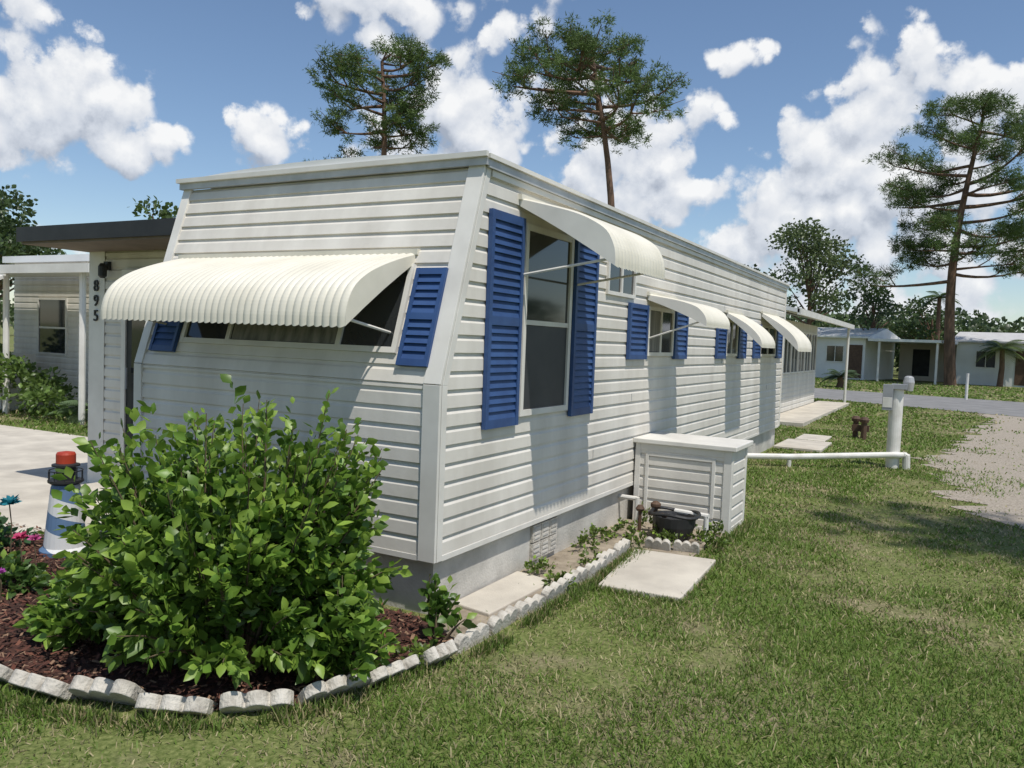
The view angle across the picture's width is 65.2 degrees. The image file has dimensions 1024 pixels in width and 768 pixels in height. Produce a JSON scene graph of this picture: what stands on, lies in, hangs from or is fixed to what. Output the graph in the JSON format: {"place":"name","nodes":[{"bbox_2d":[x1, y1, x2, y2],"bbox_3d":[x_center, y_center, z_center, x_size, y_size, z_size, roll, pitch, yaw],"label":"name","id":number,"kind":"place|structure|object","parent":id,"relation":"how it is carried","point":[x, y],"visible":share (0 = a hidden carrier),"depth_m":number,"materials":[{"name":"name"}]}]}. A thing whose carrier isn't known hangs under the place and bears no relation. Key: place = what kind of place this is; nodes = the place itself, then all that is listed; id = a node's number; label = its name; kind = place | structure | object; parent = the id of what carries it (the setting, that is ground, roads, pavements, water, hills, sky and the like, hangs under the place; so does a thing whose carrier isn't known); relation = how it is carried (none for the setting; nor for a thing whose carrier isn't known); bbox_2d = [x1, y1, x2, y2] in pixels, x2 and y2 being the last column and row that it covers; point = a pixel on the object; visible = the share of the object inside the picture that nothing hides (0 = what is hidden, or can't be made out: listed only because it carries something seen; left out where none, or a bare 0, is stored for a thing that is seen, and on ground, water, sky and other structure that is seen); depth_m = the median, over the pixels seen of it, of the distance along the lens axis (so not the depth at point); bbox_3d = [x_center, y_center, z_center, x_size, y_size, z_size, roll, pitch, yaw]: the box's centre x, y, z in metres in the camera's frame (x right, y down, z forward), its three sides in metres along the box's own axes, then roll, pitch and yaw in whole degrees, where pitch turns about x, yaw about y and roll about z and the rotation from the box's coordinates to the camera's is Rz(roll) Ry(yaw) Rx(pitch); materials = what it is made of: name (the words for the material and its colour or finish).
{"place":"outdoors","nodes":[
{"label":"outdoors","id":0,"kind":"place"},
{"bbox_2d":[0,425,109,534],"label":"patio","id":1,"kind":"structure","parent":0,"point":[27,458],"depth_m":8.56,"materials":[{"name":"concrete"}]},
{"bbox_2d":[87,250,166,482],"bbox_3d":[-2.059,-0.141,9.304,2.350,2.300,4.520,4,4,29],"label":"addition siding","id":2,"kind":"object","parent":1,"relation":"on","point":[104,367],"visible":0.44,"depth_m":7.77,"materials":[{"name":"white plastic"}]},
{"bbox_2d":[93,310,97,320],"bbox_3d":[-4.056,-0.667,7.795,0.060,0.107,0.012,4,4,29],"label":"house number","id":3,"kind":"object","parent":2,"relation":"attached to","point":[96,315],"visible":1,"depth_m":7.79,"materials":[{"name":"black metal"}]},
{"bbox_2d":[93,280,98,290],"bbox_3d":[-4.044,-0.957,7.778,0.068,0.108,0.012,4,4,29],"label":"house number","id":4,"kind":"object","parent":2,"relation":"attached to","point":[96,285],"visible":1,"depth_m":7.77,"materials":[{"name":"black metal"}]},
{"bbox_2d":[93,295,98,305],"bbox_3d":[-4.050,-0.813,7.786,0.066,0.108,0.012,4,4,29],"label":"house number","id":5,"kind":"object","parent":2,"relation":"attached to","point":[96,300],"visible":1,"depth_m":7.78,"materials":[{"name":"black metal"}]},
{"bbox_2d":[16,218,175,251],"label":"addition roof","id":6,"kind":"structure","parent":2,"relation":"on","point":[140,235],"depth_m":6.84,"materials":[{"name":"grey metal"}]},
{"bbox_2d":[98,261,110,277],"bbox_3d":[-3.897,-1.092,7.642,0.080,0.160,0.107,4,4,29],"label":"porch lamp","id":7,"kind":"object","parent":2,"relation":"attached to","point":[104,267],"visible":1,"depth_m":7.61,"materials":[{"name":"black metal"}]},
{"bbox_2d":[81,270,145,501],"bbox_3d":[-3.414,0.013,7.202,1.100,2.120,0.483,4,4,29],"label":"storm door","id":8,"kind":"structure","parent":2,"relation":"attached to","point":[131,332],"depth_m":7.57,"materials":[{"name":"white metal"}]},
{"bbox_2d":[0,322,1023,767],"bbox_3d":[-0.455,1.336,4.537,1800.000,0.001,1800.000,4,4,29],"label":"ground","id":9,"kind":"structure","parent":0,"point":[168,750],"depth_m":3.90,"materials":[{"name":"green plant"}]},
{"bbox_2d":[0,353,34,409],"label":"steps","id":10,"kind":"structure","parent":9,"relation":"on","point":[14,402],"depth_m":14.39,"materials":[{"name":"concrete"}]},
{"bbox_2d":[3,524,33,539],"bbox_3d":[-4.375,1.071,6.219,1.913,0.182,0.148,4,3,24],"label":"garden edging","id":11,"kind":"object","parent":9,"relation":"on","point":[19,529],"visible":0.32,"depth_m":5.87,"materials":[{"name":"concrete"}]},
{"bbox_2d":[0,184,49,290],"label":"oak tree","id":12,"kind":"object","parent":9,"relation":"on","point":[8,225],"visible":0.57,"depth_m":30.10,"materials":[{"name":"green plant"}]},
{"bbox_2d":[0,189,66,297],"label":"oak tree","id":13,"kind":"object","parent":9,"relation":"on","point":[34,252],"visible":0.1,"depth_m":36.12,"materials":[{"name":"green plant"}]},
{"bbox_2d":[0,343,77,418],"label":"shrub row","id":14,"kind":"object","parent":9,"relation":"on","point":[30,394],"visible":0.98,"depth_m":13.30,"materials":[{"name":"green plant"}]},
{"bbox_2d":[0,254,88,424],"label":"roof and carport","id":15,"kind":"structure","parent":9,"relation":"on","point":[61,269],"depth_m":13.09,"materials":[{"name":"white metal"}]},
{"bbox_2d":[14,262,88,409],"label":"walls","id":16,"kind":"structure","parent":9,"relation":"on","point":[28,291],"depth_m":14.86,"materials":[{"name":"plastic"}]},
{"bbox_2d":[37,298,67,355],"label":"windows","id":17,"kind":"structure","parent":16,"relation":"attached to","point":[52,327],"depth_m":14.83,"materials":[{"name":"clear glass"}]},
{"bbox_2d":[42,400,87,424],"bbox_3d":[-6.791,0.603,13.075,1.326,0.759,1.433,4,4,29],"label":"palmetto","id":18,"kind":"object","parent":9,"relation":"on","point":[74,403],"visible":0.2,"depth_m":12.79,"materials":[{"name":"green plant"}]},
{"bbox_2d":[132,195,178,218],"bbox_3d":[-12.882,-3.757,30.115,3.198,6.420,3.608,2,3,1],"label":"oak tree","id":19,"kind":"object","parent":9,"relation":"on","point":[164,213],"visible":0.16,"depth_m":29.64,"materials":[{"name":"green plant"}]},
{"bbox_2d":[0,522,453,709],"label":"mulch bed","id":20,"kind":"object","parent":9,"relation":"on","point":[160,684],"visible":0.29,"depth_m":3.75,"materials":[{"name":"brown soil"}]},
{"bbox_2d":[0,494,54,599],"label":"garden flowers","id":21,"kind":"object","parent":20,"relation":"on","point":[18,569],"visible":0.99,"depth_m":4.81,"materials":[{"name":"green plant"}]},
{"bbox_2d":[39,451,85,557],"bbox_3d":[-3.091,0.821,5.541,0.320,0.715,0.320,4,4,29],"label":"lighthouse ornament","id":22,"kind":"object","parent":20,"relation":"on","point":[52,545],"visible":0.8,"depth_m":5.45,"materials":[{"name":"white metal"}]},
{"bbox_2d":[13,374,411,689],"bbox_3d":[-1.452,0.654,3.889,2.030,1.428,1.446,4,4,29],"label":"hibiscus bush","id":23,"kind":"object","parent":20,"relation":"on","point":[202,565],"visible":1,"depth_m":3.54,"materials":[{"name":"green plant"}]},
{"bbox_2d":[418,573,477,647],"bbox_3d":[-0.366,1.169,4.173,0.299,0.354,0.304,0,4,-37],"label":"garden sprig","id":24,"kind":"object","parent":20,"relation":"on","point":[436,604],"visible":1,"depth_m":4.16,"materials":[{"name":"green plant"}]},
{"bbox_2d":[0,639,457,715],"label":"garden edging","id":25,"kind":"object","parent":9,"relation":"on","point":[120,691],"visible":0.91,"depth_m":3.34,"materials":[{"name":"concrete"}]},
{"bbox_2d":[303,30,452,160],"bbox_3d":[-6.153,-7.990,35.229,6.332,14.811,5.816,1,3,-22],"label":"pine tree","id":26,"kind":"object","parent":9,"relation":"on","point":[399,104],"visible":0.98,"depth_m":34.08,"materials":[{"name":"green plant"}]},
{"bbox_2d":[0,290,1023,371],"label":"distant trees","id":27,"kind":"object","parent":9,"relation":"on","point":[978,324],"visible":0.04,"depth_m":62.12,"materials":[{"name":"green plant"}]},
{"bbox_2d":[337,501,732,673],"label":"weeds","id":28,"kind":"object","parent":9,"relation":"on","point":[419,649],"visible":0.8,"depth_m":6.29,"materials":[{"name":"green plant"}]},
{"bbox_2d":[454,538,629,653],"bbox_3d":[0.312,1.312,5.107,0.123,0.186,2.421,4,4,29],"label":"garden edging","id":29,"kind":"object","parent":9,"relation":"on","point":[494,624],"visible":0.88,"depth_m":4.71,"materials":[{"name":"concrete"}]},
{"bbox_2d":[358,429,774,614],"bbox_3d":[0.869,0.977,9.565,2.495,0.465,10.000,4,4,29],"label":"foundation","id":30,"kind":"object","parent":9,"relation":"on","point":[477,569],"depth_m":5.21,"materials":[{"name":"concrete"}]},
{"bbox_2d":[151,242,471,383],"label":"wall","id":31,"kind":"structure","parent":30,"relation":"on","point":[301,375],"depth_m":4.99,"materials":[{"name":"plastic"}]},
{"bbox_2d":[101,249,420,333],"bbox_3d":[-1.636,-0.592,5.029,2.110,0.538,0.656,4,4,29],"label":"front awning","id":32,"kind":"object","parent":31,"relation":"attached to","point":[339,289],"visible":1,"depth_m":4.75,"materials":[{"name":"white metal"}]},
{"bbox_2d":[133,165,786,563],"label":"corner trim","id":33,"kind":"structure","parent":31,"relation":"attached to","point":[433,443],"depth_m":4.56,"materials":[{"name":"white metal"}]},
{"bbox_2d":[141,168,785,554],"bbox_3d":[0.910,-0.378,9.487,2.614,2.261,10.117,4,4,29],"label":"siding","id":34,"kind":"object","parent":31,"relation":"attached to","point":[528,468],"visible":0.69,"depth_m":5.32,"materials":[{"name":"plastic"}]},
{"bbox_2d":[179,263,416,353],"bbox_3d":[-1.430,-0.499,5.144,1.850,0.540,0.198,4,4,29],"label":"front window","id":35,"kind":"structure","parent":34,"relation":"attached to","point":[385,308],"depth_m":4.87,"materials":[{"name":"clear glass"}]},
{"bbox_2d":[148,267,448,367],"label":"front shutters","id":36,"kind":"object","parent":34,"relation":"on","point":[421,321],"visible":0.68,"depth_m":4.62,"materials":[{"name":"blue plastic"}]},
{"bbox_2d":[518,194,664,285],"bbox_3d":[0.558,-0.947,5.369,0.697,0.518,0.970,4,4,29],"label":"side awning","id":37,"kind":"object","parent":34,"relation":"attached to","point":[616,246],"visible":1,"depth_m":4.99,"materials":[{"name":"white metal"}]},
{"bbox_2d":[481,208,782,429],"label":"side shutters","id":38,"kind":"object","parent":34,"relation":"attached to","point":[504,313],"visible":0.83,"depth_m":5.15,"materials":[{"name":"blue plastic"}]},
{"bbox_2d":[647,291,729,338],"bbox_3d":[1.674,-0.624,7.557,0.583,0.437,0.860,4,4,29],"label":"side awning","id":39,"kind":"object","parent":34,"relation":"attached to","point":[709,316],"visible":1,"depth_m":7.23,"materials":[{"name":"white metal"}]},
{"bbox_2d":[725,310,774,347],"bbox_3d":[3.022,-0.686,10.114,0.473,0.451,0.840,4,4,29],"label":"side awning","id":40,"kind":"object","parent":34,"relation":"attached to","point":[761,336],"visible":1,"depth_m":9.84,"materials":[{"name":"white metal"}]},
{"bbox_2d":[760,311,811,351],"bbox_3d":[4.140,-0.779,12.042,0.563,0.571,1.240,4,4,29],"label":"side awning","id":41,"kind":"object","parent":34,"relation":"attached to","point":[796,338],"visible":1,"depth_m":11.62,"materials":[{"name":"white metal"}]},
{"bbox_2d":[176,150,789,290],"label":"roof","id":42,"kind":"structure","parent":31,"relation":"on","point":[514,173],"depth_m":5.45,"materials":[{"name":"white metal"}]},
{"bbox_2d":[529,516,557,560],"bbox_3d":[0.233,1.117,5.804,0.026,0.250,0.395,4,4,29],"label":"foundation vent","id":43,"kind":"object","parent":30,"relation":"attached to","point":[543,538],"visible":0.97,"depth_m":5.77,"materials":[{"name":"white plastic"}]},
{"bbox_2d":[439,519,721,637],"bbox_3d":[0.604,1.311,5.585,0.920,0.001,3.460,4,4,29],"label":"dirt strip","id":44,"kind":"object","parent":9,"relation":"on","point":[563,558],"visible":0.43,"depth_m":6.05,"materials":[{"name":"brown soil"}]},
{"bbox_2d":[454,571,552,616],"bbox_3d":[-0.039,1.316,5.021,0.300,0.040,0.847,4,4,29],"label":"paving slab","id":45,"kind":"object","parent":44,"relation":"on","point":[496,597],"depth_m":4.95,"materials":[{"name":"concrete"}]},
{"bbox_2d":[618,494,709,541],"bbox_3d":[1.201,1.137,6.767,0.839,0.280,0.383,5,4,37],"label":"water valve","id":46,"kind":"object","parent":44,"relation":"on","point":[679,521],"visible":0.98,"depth_m":6.63,"materials":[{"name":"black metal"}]},
{"bbox_2d":[491,9,691,206],"bbox_3d":[3.719,-8.009,34.899,8.301,15.667,9.355,4,4,29],"label":"pine tree","id":47,"kind":"object","parent":9,"relation":"on","point":[584,43],"visible":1,"depth_m":33.58,"materials":[{"name":"green plant"}]},
{"bbox_2d":[599,549,715,601],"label":"paving slab","id":48,"kind":"structure","parent":9,"relation":"on","point":[660,574],"depth_m":5.49,"materials":[{"name":"concrete"}]},
{"bbox_2d":[645,536,699,553],"bbox_3d":[1.249,1.283,6.249,0.419,0.151,0.102,3,3,15],"label":"garden edging","id":49,"kind":"object","parent":9,"relation":"on","point":[665,544],"visible":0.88,"depth_m":6.22,"materials":[{"name":"concrete"}]},
{"bbox_2d":[632,432,752,533],"bbox_3d":[1.640,0.881,7.301,0.930,0.765,0.650,4,4,29],"label":"utility enclosure","id":50,"kind":"object","parent":9,"relation":"on","point":[704,474],"visible":0.81,"depth_m":7.05,"materials":[{"name":"plastic"}]},
{"bbox_2d":[780,319,817,412],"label":"walls","id":51,"kind":"structure","parent":9,"relation":"on","point":[798,389],"depth_m":21.37,"materials":[{"name":"plastic"}]},
{"bbox_2d":[783,331,817,374],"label":"windows","id":52,"kind":"structure","parent":51,"relation":"attached to","point":[795,360],"depth_m":21.32,"materials":[{"name":"white glass"}]},
{"bbox_2d":[786,306,854,328],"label":"roof","id":53,"kind":"structure","parent":51,"relation":"on","point":[804,313],"depth_m":18.90,"materials":[{"name":"white metal"}]},
{"bbox_2d":[773,434,831,452],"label":"step slab","id":54,"kind":"structure","parent":9,"relation":"on","point":[808,442],"depth_m":13.44,"materials":[{"name":"concrete"}]},
{"bbox_2d":[780,328,849,426],"bbox_3d":[7.995,-0.430,21.033,0.900,2.360,9.140,4,4,29],"label":"porch","id":55,"kind":"object","parent":9,"relation":"on","point":[804,415],"visible":0.82,"depth_m":20.61,"materials":[{"name":"concrete"}]},
{"bbox_2d":[763,217,870,324],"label":"oak tree","id":56,"kind":"object","parent":9,"relation":"on","point":[815,243],"visible":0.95,"depth_m":49.16,"materials":[{"name":"green plant"}]},
{"bbox_2d":[747,452,909,469],"bbox_3d":[4.343,1.034,11.098,2.469,0.255,0.172,2,3,-3],"label":"drain pipe","id":57,"kind":"object","parent":9,"relation":"on","point":[905,456],"visible":0.91,"depth_m":11.06,"materials":[{"name":"white plastic"}]},
{"bbox_2d":[819,369,861,387],"bbox_3d":[14.997,-0.208,36.571,1.809,0.928,1.884,4,4,29],"label":"sago palm","id":58,"kind":"object","parent":9,"relation":"on","point":[841,376],"visible":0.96,"depth_m":36.41,"materials":[{"name":"green plant"}]},
{"bbox_2d":[851,416,868,439],"bbox_3d":[6.513,0.818,14.980,0.227,0.420,0.387,0,4,-32],"label":"standpipe","id":59,"kind":"object","parent":9,"relation":"on","point":[863,428],"visible":0.93,"depth_m":14.96,"materials":[{"name":"brown paint"}]},
{"bbox_2d":[842,283,918,329],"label":"oak tree","id":60,"kind":"object","parent":9,"relation":"on","point":[867,301],"visible":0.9,"depth_m":50.31,"materials":[{"name":"green plant"}]},
{"bbox_2d":[815,327,958,383],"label":"distant mobile home","id":61,"kind":"object","parent":9,"relation":"on","point":[871,353],"visible":0.61,"depth_m":49.52,"materials":[{"name":"white metal"}]},
{"bbox_2d":[882,376,914,468],"bbox_3d":[5.412,0.535,11.253,0.385,1.310,0.280,4,4,29],"label":"utility post","id":62,"kind":"object","parent":9,"relation":"on","point":[893,399],"visible":0.98,"depth_m":11.19,"materials":[{"name":"white plastic"}]},
{"bbox_2d":[887,295,976,339],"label":"oak tree","id":63,"kind":"object","parent":9,"relation":"on","point":[929,334],"visible":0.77,"depth_m":56.11,"materials":[{"name":"green plant"}]},
{"bbox_2d":[846,88,1023,385],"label":"pine tree","id":64,"kind":"object","parent":9,"relation":"on","point":[942,219],"visible":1,"depth_m":43.84,"materials":[{"name":"green plant"}]},
{"bbox_2d":[915,291,961,339],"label":"palm tree","id":65,"kind":"object","parent":9,"relation":"on","point":[940,297],"visible":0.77,"depth_m":54.29,"materials":[{"name":"green plant"}]},
{"bbox_2d":[910,413,1023,528],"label":"gravel drive","id":66,"kind":"structure","parent":9,"relation":"on","point":[975,462],"depth_m":11.63,"materials":[{"name":"grey gravel"}]},
{"bbox_2d":[955,332,1023,386],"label":"distant mobile home","id":67,"kind":"object","parent":9,"relation":"on","point":[984,371],"visible":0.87,"depth_m":47.28,"materials":[{"name":"white metal"}]},
{"bbox_2d":[976,339,1023,386],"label":"palm tree","id":68,"kind":"object","parent":9,"relation":"on","point":[1002,363],"visible":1,"depth_m":45.74,"materials":[{"name":"green plant"}]},
{"bbox_2d":[0,0,1023,332],"label":"sky","id":69,"kind":"structure","parent":0,"point":[105,104],"materials":[{"name":"blue"}]},
{"bbox_2d":[814,388,1023,416],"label":"road","id":70,"kind":"structure","parent":0,"point":[1008,408],"depth_m":27.76,"materials":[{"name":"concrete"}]},
{"bbox_2d":[965,373,968,399],"bbox_3d":[17.169,0.099,30.191,0.092,1.000,0.092,0,4,-39],"label":"marker post","id":71,"kind":"object","parent":70,"relation":"on","point":[966,386],"visible":1,"depth_m":30.16,"materials":[{"name":"white plastic"}]}
]}

